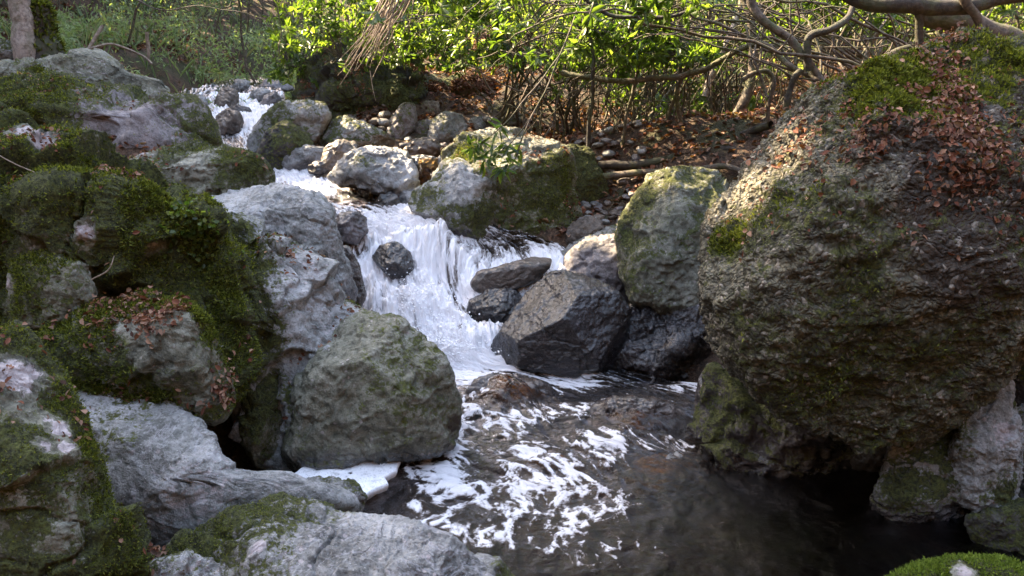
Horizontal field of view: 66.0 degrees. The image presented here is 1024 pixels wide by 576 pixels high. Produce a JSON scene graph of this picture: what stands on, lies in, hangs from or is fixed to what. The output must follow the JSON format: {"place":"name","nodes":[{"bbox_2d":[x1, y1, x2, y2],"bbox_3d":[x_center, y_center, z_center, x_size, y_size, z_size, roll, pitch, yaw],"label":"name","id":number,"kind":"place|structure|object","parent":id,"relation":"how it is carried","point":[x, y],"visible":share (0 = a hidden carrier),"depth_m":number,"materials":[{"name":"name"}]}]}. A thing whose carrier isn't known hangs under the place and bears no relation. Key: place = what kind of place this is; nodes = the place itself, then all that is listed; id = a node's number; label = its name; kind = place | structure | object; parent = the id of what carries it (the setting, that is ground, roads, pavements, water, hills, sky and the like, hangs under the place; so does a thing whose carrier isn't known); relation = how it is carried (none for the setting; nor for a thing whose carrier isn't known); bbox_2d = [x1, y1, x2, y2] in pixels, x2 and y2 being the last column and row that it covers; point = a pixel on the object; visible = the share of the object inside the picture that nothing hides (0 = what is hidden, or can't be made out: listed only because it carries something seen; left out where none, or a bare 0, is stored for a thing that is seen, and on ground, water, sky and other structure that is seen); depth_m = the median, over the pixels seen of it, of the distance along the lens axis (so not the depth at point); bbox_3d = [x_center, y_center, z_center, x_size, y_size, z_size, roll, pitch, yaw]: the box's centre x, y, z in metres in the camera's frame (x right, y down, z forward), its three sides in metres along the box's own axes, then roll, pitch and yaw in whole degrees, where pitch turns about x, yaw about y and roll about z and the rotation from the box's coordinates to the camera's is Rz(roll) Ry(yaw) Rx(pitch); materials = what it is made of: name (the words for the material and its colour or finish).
{"place":"outdoors","nodes":[
{"label":"outdoors","id":0,"kind":"place"},
{"bbox_2d":[0,0,1023,470],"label":"ground","id":1,"kind":"structure","parent":0,"point":[234,452],"depth_m":10.29,"materials":[{"name":"soil"}]},
{"bbox_2d":[0,39,13,60],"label":"boulder","id":2,"kind":"object","parent":1,"relation":"on","point":[6,51],"visible":0.31,"depth_m":10.01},
{"bbox_2d":[7,0,35,60],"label":"trunk","id":3,"kind":"object","parent":1,"relation":"on","point":[22,38],"visible":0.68,"depth_m":9.79,"materials":[{"name":"brown plant"}]},
{"bbox_2d":[30,0,67,58],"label":"mossy stump","id":4,"kind":"object","parent":1,"relation":"on","point":[47,42],"visible":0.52,"depth_m":9.96,"materials":[{"name":"green plant"}]},
{"bbox_2d":[0,318,154,575],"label":"boulder","id":5,"kind":"object","parent":1,"relation":"on","point":[59,508],"visible":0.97,"depth_m":3.02,"materials":[{"name":"stone"}]},
{"bbox_2d":[0,322,154,575],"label":"leaf litter","id":6,"kind":"object","parent":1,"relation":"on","point":[6,342],"visible":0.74,"depth_m":3.13,"materials":[{"name":"brown plant"}]},
{"bbox_2d":[0,48,169,98],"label":"boulder","id":7,"kind":"object","parent":1,"relation":"on","point":[93,66],"visible":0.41,"depth_m":8.88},
{"bbox_2d":[0,69,224,150],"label":"boulder","id":8,"kind":"object","parent":1,"relation":"on","point":[162,118],"visible":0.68,"depth_m":7.38,"materials":[{"name":"stone"}]},
{"bbox_2d":[0,104,265,403],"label":"boulder","id":9,"kind":"object","parent":1,"relation":"on","point":[52,201],"visible":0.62,"depth_m":4.44,"materials":[{"name":"plant"}]},
{"bbox_2d":[3,248,97,329],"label":"boulder","id":10,"kind":"object","parent":9,"relation":"on","point":[44,285],"visible":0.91,"depth_m":4.17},
{"bbox_2d":[0,123,256,378],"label":"leaf litter","id":11,"kind":"object","parent":9,"relation":"on","point":[135,232],"visible":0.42,"depth_m":4.47,"materials":[{"name":"brown plant"}]},
{"bbox_2d":[158,196,244,290],"bbox_3d":[-1.923,-0.275,4.907,0.471,0.696,0.897,-7,19,-20],"label":"ivy","id":12,"kind":"object","parent":9,"relation":"attached to","point":[189,234],"visible":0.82,"depth_m":4.53,"materials":[{"name":"green plant"}]},
{"bbox_2d":[146,548,220,575],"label":"boulder","id":13,"kind":"object","parent":1,"relation":"on","point":[188,562],"visible":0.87,"depth_m":3.23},
{"bbox_2d":[129,138,275,195],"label":"boulder","id":14,"kind":"object","parent":1,"relation":"on","point":[214,170],"visible":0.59,"depth_m":6.54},
{"bbox_2d":[129,145,267,177],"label":"leaf litter","id":15,"kind":"object","parent":14,"relation":"on","point":[181,168],"visible":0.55,"depth_m":6.58,"materials":[{"name":"brown plant"}]},
{"bbox_2d":[0,0,425,94],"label":"grass","id":16,"kind":"structure","parent":1,"relation":"on","point":[138,41],"depth_m":14.69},
{"bbox_2d":[75,390,359,550],"bbox_3d":[-1.653,1.002,4.071,1.761,0.901,0.630,0,18,0],"label":"slab rock","id":17,"kind":"object","parent":1,"relation":"on","point":[173,469],"visible":0.41,"depth_m":3.81,"materials":[{"name":"stone"}]},
{"bbox_2d":[34,286,237,425],"bbox_3d":[-2.039,0.388,4.289,1.110,0.748,0.625,0,18,0],"label":"boulder","id":18,"kind":"object","parent":17,"relation":"on","point":[185,355],"visible":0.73,"depth_m":4.05,"materials":[{"name":"stone"}]},
{"bbox_2d":[40,284,238,415],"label":"leaf litter","id":19,"kind":"object","parent":18,"relation":"on","point":[144,319],"visible":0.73,"depth_m":4.10,"materials":[{"name":"brown plant"}]},
{"bbox_2d":[0,0,451,110],"bbox_3d":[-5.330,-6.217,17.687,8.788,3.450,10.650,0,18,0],"label":"undergrowth","id":20,"kind":"object","parent":1,"relation":"on","point":[249,37],"visible":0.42,"depth_m":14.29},
{"bbox_2d":[212,182,357,302],"bbox_3d":[-1.927,-0.302,6.302,1.386,1.012,0.920,0,18,0],"label":"boulder","id":21,"kind":"object","parent":1,"relation":"on","point":[301,216],"visible":0.42,"depth_m":6.04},
{"bbox_2d":[228,211,366,470],"bbox_3d":[-1.598,0.417,5.340,1.464,1.814,1.122,0,18,0],"label":"boulder","id":22,"kind":"object","parent":1,"relation":"on","point":[298,312],"visible":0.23,"depth_m":5.02,"materials":[{"name":"stone"}]},
{"bbox_2d":[237,373,282,469],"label":"boulder","id":23,"kind":"object","parent":22,"relation":"on","point":[260,420],"visible":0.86,"depth_m":4.96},
{"bbox_2d":[234,232,372,422],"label":"leaf litter","id":24,"kind":"object","parent":22,"relation":"on","point":[289,253],"visible":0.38,"depth_m":5.11,"materials":[{"name":"brown plant"}]},
{"bbox_2d":[307,475,367,511],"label":"boulder","id":25,"kind":"object","parent":1,"relation":"on","point":[352,486],"visible":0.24,"depth_m":4.29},
{"bbox_2d":[162,491,514,575],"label":"boulder","id":26,"kind":"object","parent":1,"relation":"on","point":[281,533],"visible":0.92,"depth_m":3.35,"materials":[{"name":"stone"}]},
{"bbox_2d":[343,245,366,305],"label":"boulder","id":27,"kind":"object","parent":1,"relation":"on","point":[357,276],"visible":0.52,"depth_m":6.49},
{"bbox_2d":[317,115,395,147],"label":"boulder","id":28,"kind":"object","parent":1,"relation":"on","point":[360,132],"visible":0.64,"depth_m":9.04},
{"bbox_2d":[291,31,427,118],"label":"boulder","id":29,"kind":"object","parent":1,"relation":"on","point":[342,99],"visible":0.4,"depth_m":10.42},
{"bbox_2d":[295,34,429,109],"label":"leaf litter","id":30,"kind":"object","parent":29,"relation":"on","point":[355,88],"visible":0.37,"depth_m":10.46,"materials":[{"name":"brown plant"}]},
{"bbox_2d":[280,309,462,470],"bbox_3d":[-0.906,0.705,5.099,1.188,1.089,0.861,0,18,0],"label":"boulder","id":31,"kind":"object","parent":1,"relation":"on","point":[372,386],"visible":0.96,"depth_m":4.78,"materials":[{"name":"stone"}]},
{"bbox_2d":[262,0,517,88],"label":"rhododendron bush","id":32,"kind":"object","parent":1,"relation":"on","point":[432,44],"visible":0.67,"depth_m":9.47,"materials":[{"name":"green plant"}]},
{"bbox_2d":[378,78,419,110],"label":"boulder","id":33,"kind":"object","parent":1,"relation":"on","point":[395,93],"visible":0.41,"depth_m":10.27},
{"bbox_2d":[386,102,417,138],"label":"stone","id":34,"kind":"object","parent":1,"relation":"on","point":[402,122],"visible":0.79,"depth_m":9.75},
{"bbox_2d":[403,135,442,156],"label":"boulder","id":35,"kind":"object","parent":1,"relation":"on","point":[430,145],"visible":0.56,"depth_m":9.04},
{"bbox_2d":[421,100,440,114],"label":"stone","id":36,"kind":"object","parent":1,"relation":"on","point":[431,106],"visible":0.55,"depth_m":10.31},
{"bbox_2d":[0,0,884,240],"bbox_3d":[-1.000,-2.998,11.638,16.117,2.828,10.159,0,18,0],"label":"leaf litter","id":37,"kind":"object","parent":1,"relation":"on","point":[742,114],"visible":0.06,"depth_m":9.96,"materials":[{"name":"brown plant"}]},
{"bbox_2d":[427,111,466,141],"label":"stone","id":38,"kind":"object","parent":1,"relation":"on","point":[447,126],"visible":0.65,"depth_m":9.64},
{"bbox_2d":[408,157,498,239],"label":"boulder","id":39,"kind":"object","parent":1,"relation":"on","point":[453,195],"visible":0.67,"depth_m":7.25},
{"bbox_2d":[3,0,909,95],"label":"thin stems","id":40,"kind":"object","parent":1,"relation":"on","point":[247,71],"visible":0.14,"depth_m":13.89,"materials":[{"name":"green plant"}]},
{"bbox_2d":[433,72,484,96],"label":"boulder","id":41,"kind":"object","parent":1,"relation":"on","point":[465,91],"visible":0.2,"depth_m":10.76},
{"bbox_2d":[426,71,497,95],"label":"leaf litter","id":42,"kind":"object","parent":41,"relation":"on","point":[477,81],"visible":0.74,"depth_m":10.73,"materials":[{"name":"brown plant"}]},
{"bbox_2d":[485,105,521,126],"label":"stone","id":43,"kind":"object","parent":1,"relation":"on","point":[510,122],"visible":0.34,"depth_m":10.02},
{"bbox_2d":[440,131,582,234],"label":"leaf litter","id":44,"kind":"object","parent":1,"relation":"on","point":[538,162],"visible":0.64,"depth_m":7.45,"materials":[{"name":"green plant"}]},
{"bbox_2d":[441,124,582,235],"bbox_3d":[-0.019,-0.926,7.832,1.456,1.308,1.260,0,18,0],"label":"boulder","id":45,"kind":"object","parent":1,"relation":"on","point":[544,191],"visible":0.59,"depth_m":7.44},
{"bbox_2d":[491,270,631,377],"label":"boulder","id":46,"kind":"object","parent":1,"relation":"on","point":[563,323],"visible":0.95,"depth_m":6.05,"materials":[{"name":"stone"}]},
{"bbox_2d":[441,0,725,134],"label":"rhododendron bush","id":47,"kind":"object","parent":1,"relation":"on","point":[611,40],"visible":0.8,"depth_m":7.90,"materials":[{"name":"green plant"}]},
{"bbox_2d":[338,0,527,107],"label":"hanging twigs","id":48,"kind":"object","parent":47,"relation":"hanging from","point":[387,12],"visible":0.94,"depth_m":8.08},
{"bbox_2d":[460,0,581,183],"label":"leafy sprig","id":49,"kind":"object","parent":47,"relation":"hanging from","point":[499,172],"visible":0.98,"depth_m":6.87,"materials":[{"name":"green plant"}]},
{"bbox_2d":[584,0,712,19],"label":"branch","id":50,"kind":"object","parent":47,"relation":"attached to","point":[616,16],"visible":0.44,"depth_m":7.05,"materials":[{"name":"brown plant"}]},
{"bbox_2d":[565,216,603,244],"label":"stone","id":51,"kind":"object","parent":1,"relation":"on","point":[578,229],"visible":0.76,"depth_m":7.32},
{"bbox_2d":[560,224,616,255],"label":"boulder","id":52,"kind":"object","parent":1,"relation":"on","point":[611,229],"visible":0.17,"depth_m":7.19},
{"bbox_2d":[569,144,609,202],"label":"boulder","id":53,"kind":"object","parent":1,"relation":"on","point":[592,183],"visible":0.52,"depth_m":7.82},
{"bbox_2d":[585,2,595,147],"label":"branch","id":54,"kind":"object","parent":53,"relation":"on","point":[588,137],"visible":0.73,"depth_m":7.78,"materials":[{"name":"brown plant"}]},
{"bbox_2d":[563,233,628,302],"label":"boulder","id":55,"kind":"object","parent":1,"relation":"on","point":[595,257],"visible":0.34,"depth_m":6.81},
{"bbox_2d":[620,32,639,146],"bbox_3d":[1.263,-2.262,8.133,0.094,1.934,0.392,14,22,36],"label":"branch","id":56,"kind":"object","parent":1,"relation":"on","point":[627,112],"visible":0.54,"depth_m":8.15,"materials":[{"name":"brown plant"}]},
{"bbox_2d":[615,303,711,382],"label":"boulder","id":57,"kind":"object","parent":1,"relation":"on","point":[672,346],"visible":0.47,"depth_m":6.21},
{"bbox_2d":[598,146,734,169],"bbox_3d":[1.585,-1.300,7.885,1.449,0.302,0.166,6,19,19],"label":"log","id":58,"kind":"object","parent":1,"relation":"on","point":[616,164],"visible":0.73,"depth_m":7.98,"materials":[{"name":"wood"}]},
{"bbox_2d":[603,163,739,179],"bbox_3d":[1.526,-1.128,7.678,1.453,0.255,0.162,8,20,23],"label":"branch","id":59,"kind":"object","parent":1,"relation":"on","point":[640,172],"visible":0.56,"depth_m":7.80,"materials":[{"name":"brown plant"}]},
{"bbox_2d":[614,165,729,314],"bbox_3d":[1.372,-0.388,6.631,1.046,1.263,1.053,0,18,0],"label":"boulder","id":60,"kind":"object","parent":1,"relation":"on","point":[661,219],"visible":0.73,"depth_m":6.24,"materials":[{"name":"stone"}]},
{"bbox_2d":[433,0,914,143],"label":"stem tangle","id":61,"kind":"object","parent":1,"relation":"on","point":[818,57],"visible":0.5,"depth_m":7.79,"materials":[{"name":"brown plant"}]},
{"bbox_2d":[361,0,725,39],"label":"overhanging shrub","id":62,"kind":"object","parent":61,"relation":"hanging from","point":[597,8],"visible":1,"depth_m":6.47,"materials":[{"name":"green plant"}]},
{"bbox_2d":[702,0,742,96],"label":"branch","id":63,"kind":"object","parent":61,"relation":"on","point":[710,80],"visible":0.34,"depth_m":9.23,"materials":[{"name":"brown plant"}]},
{"bbox_2d":[746,0,824,80],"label":"branch","id":64,"kind":"object","parent":61,"relation":"attached to","point":[759,17],"visible":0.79,"depth_m":6.73,"materials":[{"name":"brown plant"}]},
{"bbox_2d":[560,41,815,83],"bbox_3d":[1.620,-2.135,7.488,2.550,0.419,0.257,12,21,32],"label":"branch","id":65,"kind":"object","parent":64,"relation":"attached to","point":[783,60],"visible":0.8,"depth_m":7.58,"materials":[{"name":"brown plant"}]},
{"bbox_2d":[803,6,855,71],"bbox_3d":[2.775,-2.345,6.699,0.654,0.970,0.158,-10,20,-28],"label":"branch","id":66,"kind":"object","parent":64,"relation":"attached to","point":[811,35],"visible":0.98,"depth_m":6.66,"materials":[{"name":"brown plant"}]},
{"bbox_2d":[783,68,803,113],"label":"branch","id":67,"kind":"object","parent":61,"relation":"on","point":[798,72],"visible":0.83,"depth_m":6.78,"materials":[{"name":"brown plant"}]},
{"bbox_2d":[601,67,768,134],"bbox_3d":[1.881,-2.188,9.348,2.832,0.825,1.420,-14,23,-36],"label":"rhododendron bush","id":68,"kind":"object","parent":1,"relation":"on","point":[663,106],"visible":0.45,"depth_m":9.37,"materials":[{"name":"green plant"}]},
{"bbox_2d":[674,3,712,122],"bbox_3d":[1.896,-2.285,8.085,0.495,1.855,0.144,-10,21,-28],"label":"branch","id":69,"kind":"object","parent":1,"relation":"on","point":[676,101],"visible":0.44,"depth_m":8.08,"materials":[{"name":"brown plant"}]},
{"bbox_2d":[599,0,802,125],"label":"rhododendron bush","id":70,"kind":"object","parent":1,"relation":"on","point":[736,86],"visible":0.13,"depth_m":9.92,"materials":[{"name":"green plant"}]},
{"bbox_2d":[417,0,1023,81],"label":"thicket","id":71,"kind":"object","parent":1,"relation":"on","point":[460,26],"visible":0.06,"depth_m":12.14,"materials":[{"name":"green plant"}]},
{"bbox_2d":[733,0,758,113],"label":"branch","id":72,"kind":"object","parent":1,"relation":"on","point":[744,99],"visible":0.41,"depth_m":8.77,"materials":[{"name":"brown plant"}]},
{"bbox_2d":[739,121,773,133],"bbox_3d":[1.704,-1.541,8.129,1.972,0.490,0.328,11,21,30],"label":"log","id":73,"kind":"object","parent":1,"relation":"on","point":[761,127],"visible":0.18,"depth_m":7.56,"materials":[{"name":"wood"}]},
{"bbox_2d":[742,68,775,121],"bbox_3d":[2.304,-1.809,7.397,0.328,0.487,0.065,0,18,-1],"label":"branch","id":74,"kind":"object","parent":73,"relation":"on","point":[746,77],"visible":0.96,"depth_m":7.34,"materials":[{"name":"brown plant"}]},
{"bbox_2d":[687,362,853,477],"bbox_3d":[1.776,1.014,5.115,1.242,0.973,0.694,0,18,0],"label":"boulder","id":75,"kind":"object","parent":1,"relation":"on","point":[734,426],"visible":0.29,"depth_m":4.88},
{"bbox_2d":[744,0,1023,69],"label":"rhododendron bush","id":76,"kind":"object","parent":1,"relation":"on","point":[1003,11],"visible":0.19,"depth_m":8.13,"materials":[{"name":"green plant"}]},
{"bbox_2d":[869,429,970,522],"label":"boulder","id":77,"kind":"object","parent":1,"relation":"on","point":[916,482],"visible":0.39,"depth_m":4.34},
{"bbox_2d":[842,0,1023,15],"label":"branch","id":78,"kind":"object","parent":1,"relation":"on","point":[938,7],"visible":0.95,"depth_m":5.98,"materials":[{"name":"brown plant"}]},
{"bbox_2d":[914,14,924,47],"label":"branch","id":79,"kind":"object","parent":78,"relation":"attached to","point":[919,29],"visible":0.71,"depth_m":6.07,"materials":[{"name":"brown plant"}]},
{"bbox_2d":[959,0,985,27],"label":"branch","id":80,"kind":"object","parent":78,"relation":"attached to","point":[971,9],"visible":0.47,"depth_m":5.92,"materials":[{"name":"brown plant"}]},
{"bbox_2d":[884,550,1023,575],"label":"boulder","id":81,"kind":"object","parent":1,"relation":"on","point":[983,564],"visible":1,"depth_m":3.47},
{"bbox_2d":[913,14,1022,36],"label":"branch","id":82,"kind":"object","parent":1,"relation":"on","point":[945,23],"visible":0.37,"depth_m":6.37,"materials":[{"name":"brown plant"}]},
{"bbox_2d":[964,497,1023,554],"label":"boulder","id":83,"kind":"object","parent":1,"relation":"on","point":[1001,527],"visible":0.62,"depth_m":4.13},
{"bbox_2d":[1014,364,1023,406],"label":"boulder","id":84,"kind":"object","parent":1,"relation":"on","point":[1019,387],"visible":0.26,"depth_m":4.96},
{"bbox_2d":[179,76,1023,575],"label":"water","id":85,"kind":"structure","parent":0,"point":[615,492],"depth_m":4.77,"materials":[{"name":"liquid"}]},
{"bbox_2d":[214,86,238,106],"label":"stone","id":86,"kind":"object","parent":85,"relation":"in","point":[228,96],"visible":0.76,"depth_m":11.61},
{"bbox_2d":[215,108,243,135],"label":"stone","id":87,"kind":"object","parent":85,"relation":"on","point":[229,120],"visible":0.84,"depth_m":10.32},
{"bbox_2d":[249,87,270,101],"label":"stone","id":88,"kind":"object","parent":85,"relation":"in","point":[258,94],"visible":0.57,"depth_m":12.08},
{"bbox_2d":[260,91,281,105],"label":"stone","id":89,"kind":"object","parent":85,"relation":"in","point":[273,97],"visible":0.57,"depth_m":11.71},
{"bbox_2d":[258,79,293,91],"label":"stone","id":90,"kind":"object","parent":85,"relation":"on","point":[286,87],"visible":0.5,"depth_m":12.81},
{"bbox_2d":[256,119,314,169],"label":"boulder","id":91,"kind":"object","parent":85,"relation":"in","point":[281,140],"visible":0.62,"depth_m":8.70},
{"bbox_2d":[247,99,331,152],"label":"boulder","id":92,"kind":"object","parent":85,"relation":"in","point":[312,118],"visible":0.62,"depth_m":8.99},
{"bbox_2d":[281,144,324,169],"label":"stone","id":93,"kind":"object","parent":85,"relation":"on","point":[303,157],"visible":0.69,"depth_m":8.66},
{"bbox_2d":[307,161,328,175],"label":"stone","id":94,"kind":"object","parent":85,"relation":"on","point":[319,168],"visible":0.96,"depth_m":8.46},
{"bbox_2d":[321,139,357,171],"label":"stone","id":95,"kind":"object","parent":85,"relation":"on","point":[334,152],"visible":0.56,"depth_m":8.47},
{"bbox_2d":[295,461,400,499],"bbox_3d":[-0.995,1.174,4.843,0.615,0.183,0.464,6,19,18],"label":"foam patch","id":96,"kind":"object","parent":85,"relation":"on","point":[371,478],"visible":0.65,"depth_m":4.75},
{"bbox_2d":[336,210,368,244],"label":"stone","id":97,"kind":"object","parent":85,"relation":"on","point":[352,227],"visible":0.87,"depth_m":7.10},
{"bbox_2d":[327,145,419,197],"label":"boulder","id":98,"kind":"object","parent":85,"relation":"on","point":[376,171],"visible":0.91,"depth_m":7.75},
{"bbox_2d":[377,190,401,206],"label":"stone","id":99,"kind":"object","parent":85,"relation":"in","point":[390,198],"visible":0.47,"depth_m":7.65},
{"bbox_2d":[372,241,413,279],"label":"stone","id":100,"kind":"object","parent":85,"relation":"in","point":[394,257],"visible":0.91,"depth_m":6.92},
{"bbox_2d":[418,158,437,184],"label":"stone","id":101,"kind":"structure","parent":85,"relation":"on","point":[427,167],"depth_m":7.95,"materials":[{"name":"stone"}]},
{"bbox_2d":[368,200,553,369],"bbox_3d":[-0.589,-0.098,6.811,1.926,1.068,1.720,0,18,0],"label":"water spray","id":102,"kind":"object","parent":85,"relation":"on","point":[444,340],"visible":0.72,"depth_m":6.49,"materials":[{"name":"white"}]},
{"bbox_2d":[466,287,521,323],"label":"boulder","id":103,"kind":"object","parent":85,"relation":"in","point":[495,305],"visible":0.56,"depth_m":6.57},
{"bbox_2d":[470,257,551,293],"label":"slab rock","id":104,"kind":"object","parent":103,"relation":"on","point":[518,274],"visible":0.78,"depth_m":6.70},
{"bbox_2d":[465,372,552,395],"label":"boulder","id":105,"kind":"object","parent":85,"relation":"in","point":[480,382],"visible":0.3,"depth_m":5.82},
{"bbox_2d":[590,395,685,417],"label":"rock","id":106,"kind":"object","parent":85,"relation":"in","point":[624,404],"visible":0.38,"depth_m":5.46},
{"bbox_2d":[848,446,886,472],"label":"boulder","id":107,"kind":"object","parent":85,"relation":"in","point":[870,462],"visible":0.11,"depth_m":4.87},
{"bbox_2d":[697,23,1023,455],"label":"boulder","id":108,"kind":"object","parent":107,"relation":"on","point":[856,338],"visible":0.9,"depth_m":3.76,"materials":[{"name":"stone"}]},
{"bbox_2d":[696,20,1023,265],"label":"leaf litter","id":109,"kind":"object","parent":108,"relation":"on","point":[978,130],"visible":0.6,"depth_m":3.70,"materials":[{"name":"brown plant"}]},
{"bbox_2d":[947,380,1023,512],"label":"boulder","id":110,"kind":"object","parent":85,"relation":"on","point":[985,450],"visible":0.81,"depth_m":4.22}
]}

